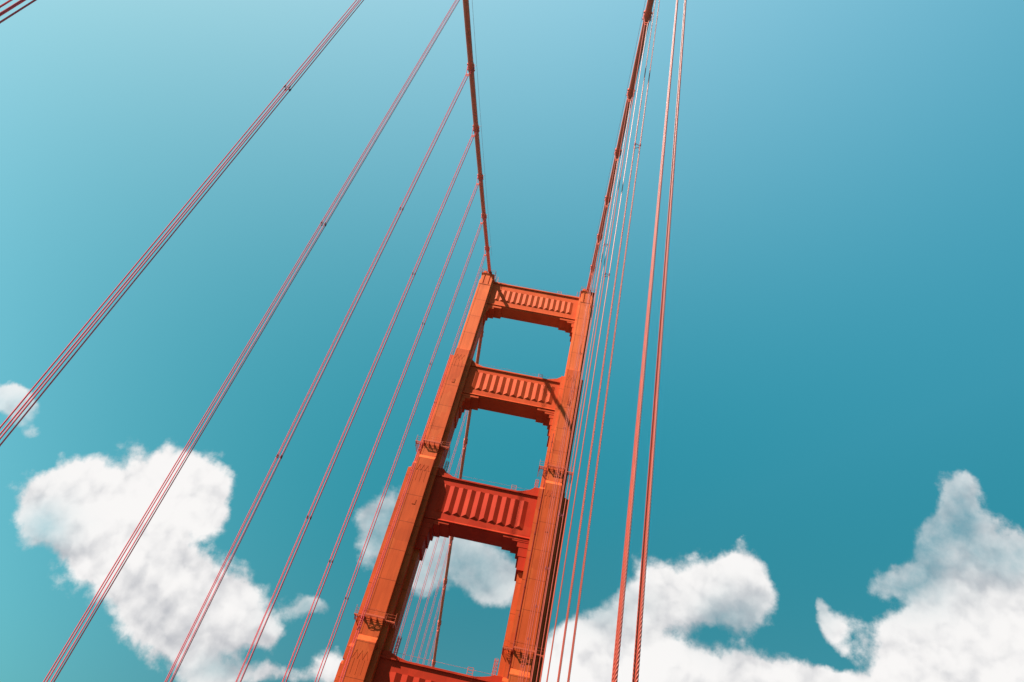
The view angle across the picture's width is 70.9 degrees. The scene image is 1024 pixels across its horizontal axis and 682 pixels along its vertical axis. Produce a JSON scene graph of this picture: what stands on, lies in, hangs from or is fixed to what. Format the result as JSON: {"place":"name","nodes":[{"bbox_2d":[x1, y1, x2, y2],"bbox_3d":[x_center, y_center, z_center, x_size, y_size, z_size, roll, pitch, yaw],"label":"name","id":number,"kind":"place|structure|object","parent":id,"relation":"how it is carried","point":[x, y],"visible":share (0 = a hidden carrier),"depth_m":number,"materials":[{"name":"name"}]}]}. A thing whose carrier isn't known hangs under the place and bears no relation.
{"place":"outdoors","nodes":[
{"label":"outdoors","id":0,"kind":"place"},
{"bbox_2d":[334,269,595,681],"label":"bridge tower","id":1,"kind":"structure","parent":0,"point":[438,500],"depth_m":148.25,"materials":[{"name":"metal"}]},
{"bbox_2d":[432,0,491,666],"bbox_3d":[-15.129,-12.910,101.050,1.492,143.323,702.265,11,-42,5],"label":"cable","id":2,"kind":"object","parent":1,"relation":"attached to","point":[471,65],"visible":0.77,"depth_m":156.15,"materials":[{"name":"paint"}]},
{"bbox_2d":[0,0,35,22],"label":"hanger cable","id":3,"kind":"object","parent":2,"relation":"hanging from","point":[11,7],"visible":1,"depth_m":29.71,"materials":[{"name":"metal"}]},
{"bbox_2d":[0,0,363,445],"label":"hanger cable","id":4,"kind":"object","parent":2,"relation":"hanging from","point":[50,383],"visible":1,"depth_m":42.47,"materials":[{"name":"metal"}]},
{"bbox_2d":[43,0,459,681],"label":"hanger cable","id":5,"kind":"object","parent":2,"relation":"hanging from","point":[223,388],"visible":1,"depth_m":53.51,"materials":[{"name":"metal"}]},
{"bbox_2d":[165,66,474,681],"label":"hanger cable","id":6,"kind":"object","parent":2,"relation":"hanging from","point":[281,456],"visible":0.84,"depth_m":71.04,"materials":[{"name":"metal"}]},
{"bbox_2d":[235,129,478,681],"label":"hanger cable","id":7,"kind":"object","parent":2,"relation":"hanging from","point":[310,517],"visible":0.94,"depth_m":87.71,"materials":[{"name":"metal"}]},
{"bbox_2d":[282,176,481,681],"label":"hanger cable","id":8,"kind":"object","parent":2,"relation":"hanging from","point":[373,454],"visible":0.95,"depth_m":103.98,"materials":[{"name":"metal"}]},
{"bbox_2d":[315,215,486,681],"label":"hanger cable","id":9,"kind":"object","parent":2,"relation":"hanging from","point":[392,468],"visible":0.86,"depth_m":119.90,"materials":[{"name":"metal"}]},
{"bbox_2d":[339,248,489,681],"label":"hanger cable","id":10,"kind":"object","parent":2,"relation":"hanging from","point":[409,481],"visible":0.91,"depth_m":136.11,"materials":[{"name":"metal"}]},
{"bbox_2d":[410,538,445,661],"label":"hanger cable","id":11,"kind":"object","parent":2,"relation":"hanging from","point":[428,600],"visible":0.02,"depth_m":198.60,"materials":[{"name":"metal"}]},
{"bbox_2d":[394,410,467,653],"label":"hanger cable","id":12,"kind":"object","parent":2,"relation":"hanging from","point":[426,549],"visible":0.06,"depth_m":171.91,"materials":[{"name":"metal"}]},
{"bbox_2d":[402,441,467,658],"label":"hanger cable","id":13,"kind":"object","parent":2,"relation":"hanging from","point":[429,569],"visible":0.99,"depth_m":186.40,"materials":[{"name":"metal"}]},
{"bbox_2d":[423,581,446,661],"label":"hanger cable","id":14,"kind":"object","parent":2,"relation":"hanging from","point":[435,620],"visible":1,"depth_m":225.70,"materials":[{"name":"metal"}]},
{"bbox_2d":[417,537,453,661],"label":"hanger cable","id":15,"kind":"object","parent":2,"relation":"hanging from","point":[434,597],"visible":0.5,"depth_m":215.17,"materials":[{"name":"metal"}]},
{"bbox_2d":[586,0,653,290],"bbox_3d":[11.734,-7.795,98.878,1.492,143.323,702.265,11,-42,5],"label":"cable","id":16,"kind":"object","parent":1,"relation":"attached to","point":[648,12],"visible":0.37,"depth_m":126.03,"materials":[{"name":"paint"}]},
{"bbox_2d":[518,267,593,681],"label":"hanger cable","id":17,"kind":"object","parent":16,"relation":"hanging from","point":[552,490],"visible":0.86,"depth_m":137.02,"materials":[{"name":"metal"}]},
{"bbox_2d":[520,238,601,679],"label":"hanger cable","id":18,"kind":"object","parent":16,"relation":"hanging from","point":[559,472],"visible":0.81,"depth_m":121.55,"materials":[{"name":"metal"}]},
{"bbox_2d":[522,199,610,681],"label":"hanger cable","id":19,"kind":"object","parent":16,"relation":"hanging from","point":[561,457],"visible":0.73,"depth_m":105.37,"materials":[{"name":"metal"}]},
{"bbox_2d":[526,154,620,680],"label":"hanger cable","id":20,"kind":"object","parent":16,"relation":"hanging from","point":[567,441],"visible":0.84,"depth_m":89.30,"materials":[{"name":"metal"}]},
{"bbox_2d":[531,91,634,681],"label":"hanger cable","id":21,"kind":"object","parent":16,"relation":"hanging from","point":[578,420],"visible":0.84,"depth_m":72.33,"materials":[{"name":"metal"}]},
{"bbox_2d":[539,14,651,681],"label":"hanger cable","id":22,"kind":"object","parent":16,"relation":"hanging from","point":[646,24],"visible":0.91,"depth_m":55.72,"materials":[{"name":"metal"}]},
{"bbox_2d":[557,0,659,681],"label":"hanger cable","id":23,"kind":"object","parent":16,"relation":"hanging from","point":[577,611],"visible":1,"depth_m":36.55,"materials":[{"name":"metal"}]},
{"bbox_2d":[611,0,686,681],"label":"hanger cable","id":24,"kind":"object","parent":16,"relation":"hanging from","point":[637,651],"visible":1,"depth_m":17.73,"materials":[{"name":"metal"}]},
{"bbox_2d":[0,0,1023,681],"label":"sky","id":25,"kind":"structure","parent":0,"point":[837,493],"materials":[{"name":"blue"}]}
]}

